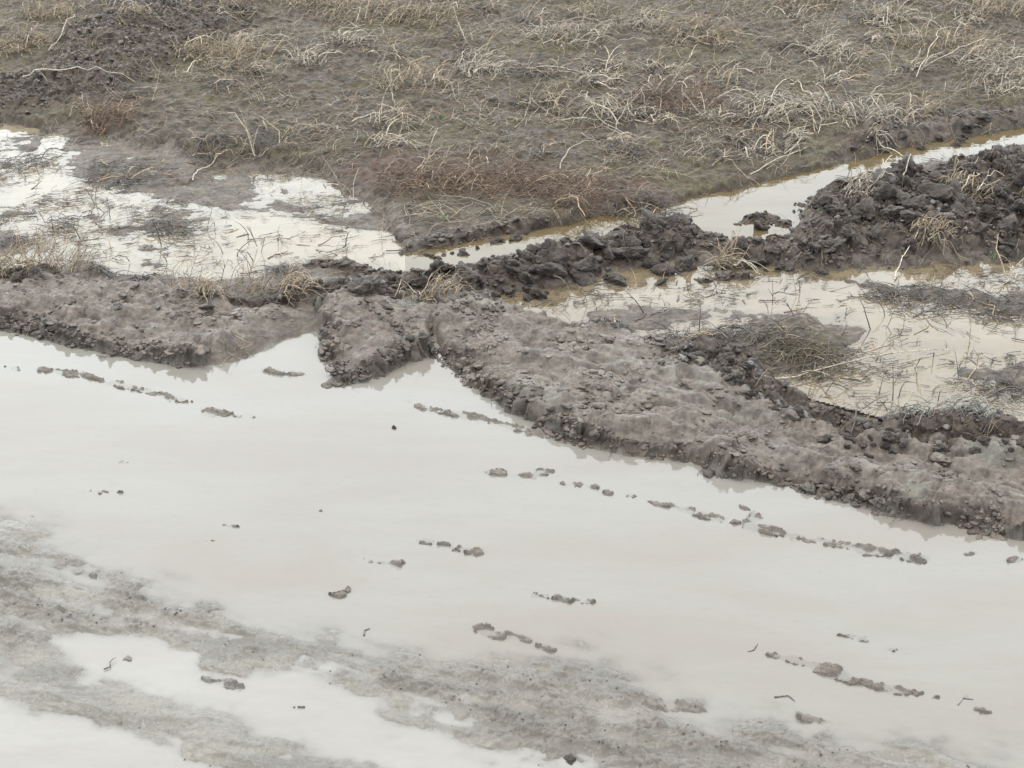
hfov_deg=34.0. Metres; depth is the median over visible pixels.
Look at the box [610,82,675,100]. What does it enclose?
dead weed
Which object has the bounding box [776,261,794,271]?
mud clod
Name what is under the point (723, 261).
dead weed
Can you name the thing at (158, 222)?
dead weed
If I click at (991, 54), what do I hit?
dead weed
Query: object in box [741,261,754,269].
mud clod
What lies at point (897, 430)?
mud clod
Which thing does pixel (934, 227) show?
dead weed
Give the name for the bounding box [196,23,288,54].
dead weed
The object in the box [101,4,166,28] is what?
dead weed
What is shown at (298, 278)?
dead weed
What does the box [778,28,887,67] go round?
dead weed
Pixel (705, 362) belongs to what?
mud clod
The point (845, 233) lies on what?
mud clod
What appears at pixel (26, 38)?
dead weed
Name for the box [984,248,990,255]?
mud clod
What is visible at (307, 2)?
dead weed
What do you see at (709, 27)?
dead weed
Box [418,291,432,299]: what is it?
mud clod
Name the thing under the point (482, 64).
dead weed
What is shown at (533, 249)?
mud clod
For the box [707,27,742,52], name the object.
dead weed
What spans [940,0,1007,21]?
dead weed
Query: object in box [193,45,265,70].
dead weed
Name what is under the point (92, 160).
straw litter
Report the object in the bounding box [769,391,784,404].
mud clod
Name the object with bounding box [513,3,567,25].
dead weed
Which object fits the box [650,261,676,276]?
mud clod
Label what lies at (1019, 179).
mud clod
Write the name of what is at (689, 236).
mud clod
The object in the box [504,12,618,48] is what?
dead weed
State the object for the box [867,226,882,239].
mud clod
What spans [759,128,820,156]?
dead weed
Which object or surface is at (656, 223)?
mud clod
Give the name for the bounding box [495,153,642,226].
dead weed
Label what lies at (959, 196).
mud clod
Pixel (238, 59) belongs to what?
dead weed
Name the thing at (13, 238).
dead weed
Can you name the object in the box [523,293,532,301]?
mud clod
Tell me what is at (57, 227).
dead weed
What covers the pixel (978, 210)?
mud clod
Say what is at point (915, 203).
mud clod
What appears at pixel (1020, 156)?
mud clod
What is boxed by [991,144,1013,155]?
mud clod
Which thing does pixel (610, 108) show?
dead weed
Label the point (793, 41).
dead weed
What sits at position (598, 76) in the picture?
dead weed
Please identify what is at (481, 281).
mud clod
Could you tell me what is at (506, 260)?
mud clod
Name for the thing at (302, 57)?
dead weed
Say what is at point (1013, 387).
dead weed
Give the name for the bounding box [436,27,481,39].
dead weed
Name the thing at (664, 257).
mud clod
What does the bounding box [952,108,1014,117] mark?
dead stalk
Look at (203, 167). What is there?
dead stalk
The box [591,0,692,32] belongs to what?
dead weed
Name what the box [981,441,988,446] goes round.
mud clod
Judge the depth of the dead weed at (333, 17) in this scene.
8.99 m
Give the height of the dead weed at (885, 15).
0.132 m
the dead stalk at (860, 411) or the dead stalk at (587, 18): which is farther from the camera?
the dead stalk at (587, 18)
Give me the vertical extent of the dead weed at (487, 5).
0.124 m
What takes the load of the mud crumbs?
on the clod ridge
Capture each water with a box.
[0,123,404,289]
[0,330,1023,767]
[0,617,613,767]
[405,127,1023,271]
[494,260,1023,420]
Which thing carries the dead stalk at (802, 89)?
on the field
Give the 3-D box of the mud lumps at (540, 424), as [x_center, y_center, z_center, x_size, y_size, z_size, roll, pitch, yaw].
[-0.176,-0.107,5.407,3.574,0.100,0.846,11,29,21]
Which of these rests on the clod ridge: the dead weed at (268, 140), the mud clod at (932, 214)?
the mud clod at (932, 214)
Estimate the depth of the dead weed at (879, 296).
5.87 m
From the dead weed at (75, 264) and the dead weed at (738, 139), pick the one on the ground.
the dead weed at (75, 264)
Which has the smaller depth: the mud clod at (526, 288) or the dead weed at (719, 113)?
the mud clod at (526, 288)
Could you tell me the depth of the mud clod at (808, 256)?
6.10 m
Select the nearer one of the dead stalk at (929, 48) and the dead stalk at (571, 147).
the dead stalk at (571, 147)
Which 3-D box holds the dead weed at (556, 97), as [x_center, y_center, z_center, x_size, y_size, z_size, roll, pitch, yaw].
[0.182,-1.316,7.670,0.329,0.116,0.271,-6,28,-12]
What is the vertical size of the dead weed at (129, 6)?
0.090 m
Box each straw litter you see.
[0,110,1020,451]
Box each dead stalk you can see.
[22,66,134,81]
[48,14,86,49]
[192,154,218,180]
[352,107,405,120]
[429,194,494,209]
[513,65,578,71]
[557,117,599,120]
[559,140,592,167]
[560,16,619,33]
[585,91,633,141]
[608,84,671,137]
[704,258,758,270]
[712,133,771,166]
[750,146,806,173]
[763,349,948,378]
[788,81,819,108]
[850,396,886,433]
[894,229,919,279]
[916,26,959,76]
[920,39,1003,69]
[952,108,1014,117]
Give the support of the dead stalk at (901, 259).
on the clod ridge
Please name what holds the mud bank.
on the ground
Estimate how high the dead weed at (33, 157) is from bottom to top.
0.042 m
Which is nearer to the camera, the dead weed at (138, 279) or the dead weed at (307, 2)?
the dead weed at (138, 279)
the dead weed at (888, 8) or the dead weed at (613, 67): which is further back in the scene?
the dead weed at (888, 8)
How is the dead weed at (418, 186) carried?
on the field
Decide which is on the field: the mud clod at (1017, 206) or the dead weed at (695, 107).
the dead weed at (695, 107)
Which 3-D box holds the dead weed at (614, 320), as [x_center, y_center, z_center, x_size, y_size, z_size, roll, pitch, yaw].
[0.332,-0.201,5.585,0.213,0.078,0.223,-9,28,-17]
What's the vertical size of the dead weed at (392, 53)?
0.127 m
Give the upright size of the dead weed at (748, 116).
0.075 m
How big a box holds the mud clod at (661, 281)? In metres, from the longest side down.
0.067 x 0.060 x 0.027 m
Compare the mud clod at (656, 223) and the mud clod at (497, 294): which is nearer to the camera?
the mud clod at (497, 294)
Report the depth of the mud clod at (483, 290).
5.81 m
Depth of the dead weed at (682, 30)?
8.61 m
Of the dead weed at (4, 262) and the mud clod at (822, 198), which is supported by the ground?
the dead weed at (4, 262)
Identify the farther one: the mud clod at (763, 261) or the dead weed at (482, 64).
the dead weed at (482, 64)
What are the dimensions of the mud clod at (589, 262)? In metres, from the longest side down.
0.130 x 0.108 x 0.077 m
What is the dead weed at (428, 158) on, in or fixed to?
on the field
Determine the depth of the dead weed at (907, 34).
8.65 m
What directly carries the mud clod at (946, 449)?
on the mud bank
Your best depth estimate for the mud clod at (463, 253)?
6.22 m
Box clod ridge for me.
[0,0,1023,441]
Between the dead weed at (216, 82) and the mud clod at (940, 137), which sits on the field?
the dead weed at (216, 82)
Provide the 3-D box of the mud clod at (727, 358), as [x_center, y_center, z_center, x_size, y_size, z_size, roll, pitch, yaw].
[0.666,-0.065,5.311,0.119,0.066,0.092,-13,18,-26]
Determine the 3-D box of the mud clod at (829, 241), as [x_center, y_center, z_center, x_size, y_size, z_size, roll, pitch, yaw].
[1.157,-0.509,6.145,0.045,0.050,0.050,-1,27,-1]
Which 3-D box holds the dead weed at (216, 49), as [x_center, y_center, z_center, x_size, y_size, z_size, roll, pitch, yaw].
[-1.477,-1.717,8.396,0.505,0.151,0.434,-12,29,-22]
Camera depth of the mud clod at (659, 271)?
6.05 m
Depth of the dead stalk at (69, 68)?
7.91 m
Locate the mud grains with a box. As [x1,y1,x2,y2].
[25,367,969,767]
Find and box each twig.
[626,291,643,312]
[698,300,704,331]
[840,377,872,382]
[881,365,898,400]
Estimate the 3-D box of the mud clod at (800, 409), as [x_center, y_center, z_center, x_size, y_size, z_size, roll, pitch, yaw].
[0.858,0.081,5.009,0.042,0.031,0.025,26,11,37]
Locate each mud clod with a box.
[11,271,21,282]
[27,265,46,279]
[199,305,215,309]
[312,291,333,306]
[324,277,348,290]
[331,285,339,290]
[339,374,348,385]
[347,277,363,292]
[354,276,386,295]
[381,273,399,285]
[410,276,428,287]
[412,281,433,288]
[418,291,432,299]
[424,259,455,277]
[443,276,462,288]
[454,261,478,283]
[456,275,470,286]
[457,250,469,255]
[464,283,479,289]
[474,289,494,299]
[476,274,488,287]
[481,286,501,297]
[489,238,500,243]
[499,256,519,272]
[501,285,515,296]
[506,262,531,276]
[508,234,522,240]
[516,249,539,266]
[517,271,539,288]
[522,284,531,292]
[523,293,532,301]
[525,244,539,254]
[526,265,535,272]
[530,285,547,299]
[533,255,541,263]
[534,263,542,279]
[535,262,567,278]
[539,238,570,265]
[564,753,576,764]
[567,253,599,271]
[568,261,598,286]
[574,229,606,249]
[602,272,625,285]
[603,240,617,260]
[610,246,650,261]
[619,235,641,247]
[637,236,644,244]
[639,208,666,238]
[639,215,676,234]
[642,261,656,268]
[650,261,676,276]
[654,236,662,244]
[654,265,675,276]
[655,277,669,285]
[660,254,668,262]
[672,212,692,226]
[675,254,696,272]
[678,249,698,258]
[679,258,692,270]
[682,233,692,239]
[683,249,697,260]
[687,351,705,362]
[701,359,708,365]
[711,352,736,371]
[720,366,732,376]
[724,374,733,380]
[731,365,746,375]
[734,373,744,382]
[735,377,744,385]
[736,237,748,248]
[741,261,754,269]
[745,389,759,399]
[753,218,770,230]
[755,258,772,265]
[763,245,779,254]
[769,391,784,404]
[770,404,784,410]
[775,265,781,270]
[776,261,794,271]
[794,405,804,414]
[799,406,811,417]
[804,252,814,260]
[808,242,821,253]
[810,188,832,208]
[816,203,844,212]
[817,269,828,274]
[817,434,832,442]
[818,236,846,253]
[821,237,832,249]
[828,208,835,216]
[841,226,851,241]
[843,433,852,439]
[844,214,861,225]
[844,444,850,448]
[850,143,861,150]
[851,197,875,220]
[859,133,866,145]
[859,443,866,449]
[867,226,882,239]
[868,167,896,192]
[873,180,897,202]
[879,204,904,219]
[880,443,890,449]
[882,431,895,442]
[886,215,895,221]
[888,447,902,453]
[890,434,898,443]
[891,189,911,204]
[892,152,919,176]
[894,428,902,432]
[898,133,907,140]
[898,174,917,191]
[898,432,907,447]
[899,210,924,222]
[901,194,925,211]
[901,238,915,251]
[912,175,936,183]
[915,145,925,150]
[915,181,953,201]
[919,434,930,442]
[925,212,955,228]
[928,170,949,182]
[932,445,943,452]
[934,443,950,451]
[935,135,945,141]
[943,179,967,207]
[948,201,967,218]
[950,141,961,147]
[955,138,965,142]
[955,452,963,456]
[956,160,980,179]
[961,199,975,209]
[962,121,973,129]
[962,128,973,132]
[968,447,981,453]
[970,205,981,216]
[970,221,989,235]
[971,184,990,199]
[973,150,992,163]
[977,114,992,121]
[977,435,990,441]
[980,205,1001,221]
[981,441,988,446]
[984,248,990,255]
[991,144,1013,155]
[991,187,1014,204]
[991,197,1004,205]
[994,236,1015,246]
[996,214,1017,233]
[997,220,1023,232]
[1001,245,1013,257]
[1001,438,1009,444]
[1007,230,1012,237]
[1009,198,1023,215]
[1013,166,1023,185]
[1015,434,1023,447]
[1017,153,1023,162]
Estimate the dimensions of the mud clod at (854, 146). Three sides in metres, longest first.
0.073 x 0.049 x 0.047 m
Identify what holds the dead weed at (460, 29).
on the field
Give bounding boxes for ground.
[0,101,1023,767]
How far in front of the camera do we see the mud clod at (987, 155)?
6.89 m
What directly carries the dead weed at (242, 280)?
on the ground
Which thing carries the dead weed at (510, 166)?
on the field
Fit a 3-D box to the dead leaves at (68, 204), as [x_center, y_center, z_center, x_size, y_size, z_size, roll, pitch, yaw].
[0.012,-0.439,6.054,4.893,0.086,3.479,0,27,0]
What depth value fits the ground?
4.06 m
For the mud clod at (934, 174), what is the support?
on the clod ridge
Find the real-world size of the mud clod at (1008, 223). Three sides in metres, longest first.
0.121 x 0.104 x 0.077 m
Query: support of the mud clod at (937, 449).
on the mud bank
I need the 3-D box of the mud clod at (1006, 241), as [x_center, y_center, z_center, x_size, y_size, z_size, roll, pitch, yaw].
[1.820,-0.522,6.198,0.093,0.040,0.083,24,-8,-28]
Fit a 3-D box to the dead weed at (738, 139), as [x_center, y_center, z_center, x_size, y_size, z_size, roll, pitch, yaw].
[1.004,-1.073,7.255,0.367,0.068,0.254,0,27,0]
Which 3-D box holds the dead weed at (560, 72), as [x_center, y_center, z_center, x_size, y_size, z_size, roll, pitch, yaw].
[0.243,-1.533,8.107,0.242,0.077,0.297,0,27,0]
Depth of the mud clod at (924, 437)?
4.93 m
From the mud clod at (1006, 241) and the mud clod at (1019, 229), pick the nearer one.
the mud clod at (1006, 241)
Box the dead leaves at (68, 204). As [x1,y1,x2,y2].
[0,114,1023,524]
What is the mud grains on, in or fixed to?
on the ground
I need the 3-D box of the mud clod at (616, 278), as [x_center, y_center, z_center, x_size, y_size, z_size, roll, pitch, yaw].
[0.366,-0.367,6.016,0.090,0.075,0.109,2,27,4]
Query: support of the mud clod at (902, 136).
on the clod ridge
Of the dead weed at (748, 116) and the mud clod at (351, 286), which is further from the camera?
the dead weed at (748, 116)
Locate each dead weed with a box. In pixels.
[0,20,65,57]
[0,148,66,172]
[0,216,93,268]
[0,230,37,252]
[0,249,49,277]
[9,0,86,24]
[27,211,91,235]
[38,240,106,273]
[61,89,160,135]
[68,154,190,192]
[77,80,172,99]
[78,262,140,280]
[97,0,149,21]
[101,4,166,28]
[107,216,213,241]
[112,0,223,17]
[120,272,173,281]
[121,1,158,18]
[164,246,221,290]
[165,25,269,63]
[166,124,249,167]
[166,272,236,307]
[189,75,265,94]
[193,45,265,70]
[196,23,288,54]
[197,37,272,71]
[200,0,271,21]
[216,255,279,295]
[221,111,344,167]
[224,31,278,58]
[229,38,293,77]
[229,106,265,159]
[236,55,283,75]
[249,250,339,305]
[252,37,294,58]
[253,263,309,274]
[261,48,290,74]
[274,0,347,7]
[275,40,345,66]
[301,0,425,27]
[318,21,376,48]
[322,29,376,45]
[325,161,357,199]
[344,119,426,154]
[357,147,488,207]
[358,29,430,70]
[358,56,470,97]
[361,97,424,130]
[369,0,478,30]
[378,92,415,119]
[385,64,404,92]
[387,267,480,303]
[411,143,454,183]
[421,128,442,172]
[428,143,565,202]
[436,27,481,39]
[436,46,503,66]
[446,33,507,60]
[447,44,521,79]
[449,7,471,45]
[469,0,509,13]
[489,147,522,179]
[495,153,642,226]
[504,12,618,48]
[504,56,576,81]
[507,82,559,110]
[509,81,582,109]
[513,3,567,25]
[520,139,571,164]
[521,83,582,113]
[541,54,586,78]
[551,90,609,123]
[556,1,611,20]
[562,87,664,132]
[569,57,632,91]
[574,60,621,72]
[577,315,641,336]
[579,63,624,82]
[580,126,653,144]
[587,45,647,74]
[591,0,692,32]
[591,135,655,164]
[592,181,703,221]
[598,93,659,128]
[606,44,754,115]
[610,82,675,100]
[624,4,673,22]
[639,45,695,78]
[640,4,757,46]
[645,96,692,129]
[646,324,729,346]
[679,91,715,119]
[682,11,743,37]
[691,317,774,344]
[692,97,745,126]
[696,61,759,91]
[696,221,771,273]
[701,146,762,186]
[703,122,780,151]
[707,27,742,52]
[714,73,835,127]
[716,128,783,161]
[723,103,792,127]
[731,313,845,363]
[740,329,877,393]
[749,35,794,50]
[757,82,885,132]
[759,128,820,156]
[763,111,821,142]
[769,0,840,17]
[771,2,828,19]
[772,35,810,47]
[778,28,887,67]
[789,37,837,52]
[800,60,875,90]
[820,43,847,71]
[829,155,898,196]
[838,83,944,129]
[839,0,932,24]
[839,2,901,33]
[846,27,906,45]
[847,0,929,19]
[851,116,903,156]
[858,280,920,307]
[866,275,988,330]
[867,0,917,6]
[872,23,926,46]
[882,32,902,75]
[883,399,941,424]
[890,49,944,74]
[891,86,951,118]
[893,210,966,264]
[897,11,1009,61]
[922,150,1003,206]
[929,32,1023,70]
[930,392,1022,421]
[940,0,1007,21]
[941,0,1007,29]
[954,0,1023,21]
[954,63,982,96]
[957,283,1023,339]
[958,366,1023,409]
[959,39,1023,53]
[969,56,1023,95]
[974,64,1023,98]
[986,234,1023,279]
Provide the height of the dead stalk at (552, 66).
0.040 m
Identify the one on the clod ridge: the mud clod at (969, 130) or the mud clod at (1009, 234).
the mud clod at (1009, 234)
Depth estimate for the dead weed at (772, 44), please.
8.51 m
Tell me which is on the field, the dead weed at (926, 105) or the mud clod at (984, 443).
the dead weed at (926, 105)
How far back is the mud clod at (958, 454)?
4.83 m
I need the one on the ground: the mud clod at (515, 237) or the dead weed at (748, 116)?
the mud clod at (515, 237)
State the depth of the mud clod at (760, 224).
6.44 m
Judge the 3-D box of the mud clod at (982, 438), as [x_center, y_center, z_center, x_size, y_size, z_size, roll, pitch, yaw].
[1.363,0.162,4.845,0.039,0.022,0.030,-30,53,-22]
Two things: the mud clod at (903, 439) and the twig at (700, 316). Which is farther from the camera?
the twig at (700, 316)
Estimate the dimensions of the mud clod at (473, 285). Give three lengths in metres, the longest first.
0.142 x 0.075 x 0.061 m
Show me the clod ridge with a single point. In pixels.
(924, 424)
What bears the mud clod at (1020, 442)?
on the mud bank
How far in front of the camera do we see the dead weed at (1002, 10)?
9.03 m
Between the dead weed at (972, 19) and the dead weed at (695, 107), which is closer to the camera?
the dead weed at (695, 107)
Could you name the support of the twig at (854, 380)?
on the water at (936, 335)
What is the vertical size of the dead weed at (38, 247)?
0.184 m
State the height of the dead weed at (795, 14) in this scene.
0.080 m
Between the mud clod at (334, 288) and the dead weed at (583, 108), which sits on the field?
the dead weed at (583, 108)
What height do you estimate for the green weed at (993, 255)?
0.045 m
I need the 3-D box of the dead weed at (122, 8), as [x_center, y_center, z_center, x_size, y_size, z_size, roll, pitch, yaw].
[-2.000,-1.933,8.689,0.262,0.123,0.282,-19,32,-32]
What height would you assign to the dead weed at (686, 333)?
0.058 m
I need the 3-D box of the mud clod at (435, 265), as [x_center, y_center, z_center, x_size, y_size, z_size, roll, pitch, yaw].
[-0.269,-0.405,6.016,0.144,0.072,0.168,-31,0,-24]
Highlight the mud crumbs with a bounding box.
[0,0,1023,534]
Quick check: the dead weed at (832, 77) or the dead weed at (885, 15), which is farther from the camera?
the dead weed at (885, 15)
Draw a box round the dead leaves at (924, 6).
[1,0,1023,230]
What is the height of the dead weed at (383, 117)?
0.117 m
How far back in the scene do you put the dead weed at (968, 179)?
6.68 m
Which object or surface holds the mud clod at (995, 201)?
on the clod ridge
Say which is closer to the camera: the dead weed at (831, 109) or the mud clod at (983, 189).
the mud clod at (983, 189)
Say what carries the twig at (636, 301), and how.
on the ground
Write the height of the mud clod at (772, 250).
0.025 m
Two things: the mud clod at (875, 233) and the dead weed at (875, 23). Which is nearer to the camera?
the mud clod at (875, 233)
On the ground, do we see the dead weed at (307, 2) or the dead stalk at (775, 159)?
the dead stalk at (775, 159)
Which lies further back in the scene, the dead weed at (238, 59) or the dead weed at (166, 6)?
the dead weed at (166, 6)
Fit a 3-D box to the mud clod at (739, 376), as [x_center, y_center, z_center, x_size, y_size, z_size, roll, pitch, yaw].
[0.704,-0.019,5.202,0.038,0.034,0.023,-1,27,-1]
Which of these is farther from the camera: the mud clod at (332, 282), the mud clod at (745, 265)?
the mud clod at (745, 265)
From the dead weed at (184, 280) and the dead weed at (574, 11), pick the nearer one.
the dead weed at (184, 280)
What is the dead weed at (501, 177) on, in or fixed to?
on the field
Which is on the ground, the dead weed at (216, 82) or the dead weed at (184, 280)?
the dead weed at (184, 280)
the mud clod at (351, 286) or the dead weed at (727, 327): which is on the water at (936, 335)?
the dead weed at (727, 327)
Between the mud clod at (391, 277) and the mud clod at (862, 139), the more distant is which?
the mud clod at (862, 139)
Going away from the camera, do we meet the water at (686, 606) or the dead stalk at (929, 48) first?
the water at (686, 606)
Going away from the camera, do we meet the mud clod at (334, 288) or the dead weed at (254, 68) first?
the mud clod at (334, 288)
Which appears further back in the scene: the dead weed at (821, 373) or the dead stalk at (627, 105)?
the dead stalk at (627, 105)
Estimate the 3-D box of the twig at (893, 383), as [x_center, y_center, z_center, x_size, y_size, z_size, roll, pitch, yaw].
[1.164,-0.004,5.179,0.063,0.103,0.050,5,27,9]
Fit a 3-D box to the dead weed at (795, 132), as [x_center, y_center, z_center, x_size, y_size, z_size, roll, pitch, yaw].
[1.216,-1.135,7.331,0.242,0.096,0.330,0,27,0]
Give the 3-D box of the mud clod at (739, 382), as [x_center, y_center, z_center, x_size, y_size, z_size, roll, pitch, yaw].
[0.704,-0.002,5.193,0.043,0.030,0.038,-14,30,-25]
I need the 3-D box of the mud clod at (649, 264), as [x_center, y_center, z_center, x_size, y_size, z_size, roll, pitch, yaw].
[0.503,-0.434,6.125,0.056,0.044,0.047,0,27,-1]
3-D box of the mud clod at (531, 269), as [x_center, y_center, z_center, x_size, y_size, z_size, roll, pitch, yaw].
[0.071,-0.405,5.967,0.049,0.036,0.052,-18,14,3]
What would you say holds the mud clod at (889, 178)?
on the clod ridge
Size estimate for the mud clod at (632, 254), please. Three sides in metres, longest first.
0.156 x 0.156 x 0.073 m
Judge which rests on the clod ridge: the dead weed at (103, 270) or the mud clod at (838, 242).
the mud clod at (838, 242)
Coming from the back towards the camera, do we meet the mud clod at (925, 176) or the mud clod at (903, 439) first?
the mud clod at (925, 176)
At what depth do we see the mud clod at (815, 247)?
6.13 m
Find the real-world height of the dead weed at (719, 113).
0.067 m
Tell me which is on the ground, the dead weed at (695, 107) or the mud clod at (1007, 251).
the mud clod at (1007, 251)
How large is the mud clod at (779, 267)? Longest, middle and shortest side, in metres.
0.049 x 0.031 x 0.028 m
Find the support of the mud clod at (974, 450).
on the mud bank
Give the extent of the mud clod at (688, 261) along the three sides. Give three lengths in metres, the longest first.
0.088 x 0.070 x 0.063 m
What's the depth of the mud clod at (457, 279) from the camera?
5.84 m
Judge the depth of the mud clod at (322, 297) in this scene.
5.79 m
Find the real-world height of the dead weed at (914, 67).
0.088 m
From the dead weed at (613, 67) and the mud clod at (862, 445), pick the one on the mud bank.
the mud clod at (862, 445)
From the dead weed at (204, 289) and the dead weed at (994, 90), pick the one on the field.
the dead weed at (994, 90)
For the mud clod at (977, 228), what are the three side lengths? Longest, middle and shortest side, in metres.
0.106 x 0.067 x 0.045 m
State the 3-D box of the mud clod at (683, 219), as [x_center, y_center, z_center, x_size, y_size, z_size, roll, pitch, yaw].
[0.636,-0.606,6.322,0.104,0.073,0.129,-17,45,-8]
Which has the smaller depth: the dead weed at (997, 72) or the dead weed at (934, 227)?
the dead weed at (934, 227)
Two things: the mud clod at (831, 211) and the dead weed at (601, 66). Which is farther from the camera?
the dead weed at (601, 66)
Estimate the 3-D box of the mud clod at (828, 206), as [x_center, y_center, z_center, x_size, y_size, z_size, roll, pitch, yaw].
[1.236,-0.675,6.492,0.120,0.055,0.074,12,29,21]
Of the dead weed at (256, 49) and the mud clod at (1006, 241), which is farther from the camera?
the dead weed at (256, 49)
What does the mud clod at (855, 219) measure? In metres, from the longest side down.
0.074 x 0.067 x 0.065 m
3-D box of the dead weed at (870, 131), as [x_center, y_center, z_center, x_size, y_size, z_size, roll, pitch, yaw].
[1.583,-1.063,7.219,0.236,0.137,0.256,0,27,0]
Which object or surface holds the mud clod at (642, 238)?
on the clod ridge
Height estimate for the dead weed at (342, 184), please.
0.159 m
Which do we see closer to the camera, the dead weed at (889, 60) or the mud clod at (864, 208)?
the mud clod at (864, 208)
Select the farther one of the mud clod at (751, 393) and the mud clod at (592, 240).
the mud clod at (592, 240)
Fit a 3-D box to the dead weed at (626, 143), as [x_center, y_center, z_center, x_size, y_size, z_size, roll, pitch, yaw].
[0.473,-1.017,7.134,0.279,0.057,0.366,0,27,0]
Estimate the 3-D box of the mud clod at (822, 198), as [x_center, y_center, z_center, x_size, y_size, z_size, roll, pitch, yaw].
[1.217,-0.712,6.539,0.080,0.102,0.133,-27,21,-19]
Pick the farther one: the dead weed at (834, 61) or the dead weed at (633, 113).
the dead weed at (834, 61)
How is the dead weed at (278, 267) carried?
on the ground
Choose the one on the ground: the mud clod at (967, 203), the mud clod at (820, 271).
the mud clod at (820, 271)
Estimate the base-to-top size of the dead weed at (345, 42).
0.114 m
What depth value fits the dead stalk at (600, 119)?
7.42 m
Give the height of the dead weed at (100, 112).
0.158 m
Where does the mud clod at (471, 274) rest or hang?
on the clod ridge
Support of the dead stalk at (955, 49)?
on the field
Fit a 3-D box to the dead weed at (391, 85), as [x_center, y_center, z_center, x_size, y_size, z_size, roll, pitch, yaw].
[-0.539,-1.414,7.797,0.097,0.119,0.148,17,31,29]
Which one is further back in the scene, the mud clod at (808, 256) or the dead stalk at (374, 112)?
the dead stalk at (374, 112)
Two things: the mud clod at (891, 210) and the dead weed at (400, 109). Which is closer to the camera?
the mud clod at (891, 210)
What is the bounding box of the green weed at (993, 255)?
[978,245,1000,259]
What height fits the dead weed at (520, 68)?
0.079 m
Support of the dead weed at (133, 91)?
on the field
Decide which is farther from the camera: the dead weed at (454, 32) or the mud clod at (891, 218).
the dead weed at (454, 32)
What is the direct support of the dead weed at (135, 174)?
on the ground
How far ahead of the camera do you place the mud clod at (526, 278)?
5.93 m
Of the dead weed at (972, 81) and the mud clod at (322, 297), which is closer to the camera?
the mud clod at (322, 297)
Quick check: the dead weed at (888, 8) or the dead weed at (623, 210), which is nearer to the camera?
the dead weed at (623, 210)
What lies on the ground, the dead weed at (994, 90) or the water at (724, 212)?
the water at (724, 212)
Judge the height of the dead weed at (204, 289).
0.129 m
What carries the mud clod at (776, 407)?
on the mud bank
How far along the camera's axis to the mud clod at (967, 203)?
6.54 m
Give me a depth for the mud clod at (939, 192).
6.56 m
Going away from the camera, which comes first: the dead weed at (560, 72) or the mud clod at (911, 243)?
the mud clod at (911, 243)
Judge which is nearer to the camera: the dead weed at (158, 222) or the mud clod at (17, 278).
the mud clod at (17, 278)
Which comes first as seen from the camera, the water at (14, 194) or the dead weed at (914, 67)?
the water at (14, 194)
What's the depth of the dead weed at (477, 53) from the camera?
8.34 m
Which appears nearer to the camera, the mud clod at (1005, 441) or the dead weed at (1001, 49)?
the mud clod at (1005, 441)
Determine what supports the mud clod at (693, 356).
on the clod ridge
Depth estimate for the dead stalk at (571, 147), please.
7.02 m
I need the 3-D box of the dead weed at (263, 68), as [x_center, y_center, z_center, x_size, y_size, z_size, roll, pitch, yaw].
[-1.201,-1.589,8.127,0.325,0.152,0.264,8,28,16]
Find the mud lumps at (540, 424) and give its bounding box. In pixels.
[0,262,1013,539]
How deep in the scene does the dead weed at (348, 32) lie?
8.56 m
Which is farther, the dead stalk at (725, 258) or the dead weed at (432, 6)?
the dead weed at (432, 6)
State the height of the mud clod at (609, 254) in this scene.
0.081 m
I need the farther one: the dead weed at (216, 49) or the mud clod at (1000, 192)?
the dead weed at (216, 49)
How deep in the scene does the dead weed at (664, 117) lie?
7.45 m
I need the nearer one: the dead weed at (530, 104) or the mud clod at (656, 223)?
the mud clod at (656, 223)
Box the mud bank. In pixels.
[0,263,1023,538]
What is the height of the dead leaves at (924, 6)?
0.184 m
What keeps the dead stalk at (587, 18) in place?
on the field
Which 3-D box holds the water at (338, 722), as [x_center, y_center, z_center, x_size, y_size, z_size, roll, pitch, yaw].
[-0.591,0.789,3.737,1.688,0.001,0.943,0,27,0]
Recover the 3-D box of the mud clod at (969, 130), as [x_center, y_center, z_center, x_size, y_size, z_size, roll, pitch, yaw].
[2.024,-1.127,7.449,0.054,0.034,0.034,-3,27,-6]
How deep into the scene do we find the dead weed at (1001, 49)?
8.46 m
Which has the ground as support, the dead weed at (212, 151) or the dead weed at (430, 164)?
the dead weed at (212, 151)
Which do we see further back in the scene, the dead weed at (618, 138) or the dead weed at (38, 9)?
the dead weed at (38, 9)
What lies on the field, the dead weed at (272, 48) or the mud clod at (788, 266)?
the dead weed at (272, 48)
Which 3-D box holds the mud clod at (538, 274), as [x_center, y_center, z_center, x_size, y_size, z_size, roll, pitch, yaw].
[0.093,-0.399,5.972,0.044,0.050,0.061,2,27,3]
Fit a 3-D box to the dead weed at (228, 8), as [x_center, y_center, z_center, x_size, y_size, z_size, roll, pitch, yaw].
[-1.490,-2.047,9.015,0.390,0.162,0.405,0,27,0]
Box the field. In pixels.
[0,0,1023,253]
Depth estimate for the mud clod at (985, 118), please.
7.49 m
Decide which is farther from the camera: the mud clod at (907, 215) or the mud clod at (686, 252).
the mud clod at (907, 215)
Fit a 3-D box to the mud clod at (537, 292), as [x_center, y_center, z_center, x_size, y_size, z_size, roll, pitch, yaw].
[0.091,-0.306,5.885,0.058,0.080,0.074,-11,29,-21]

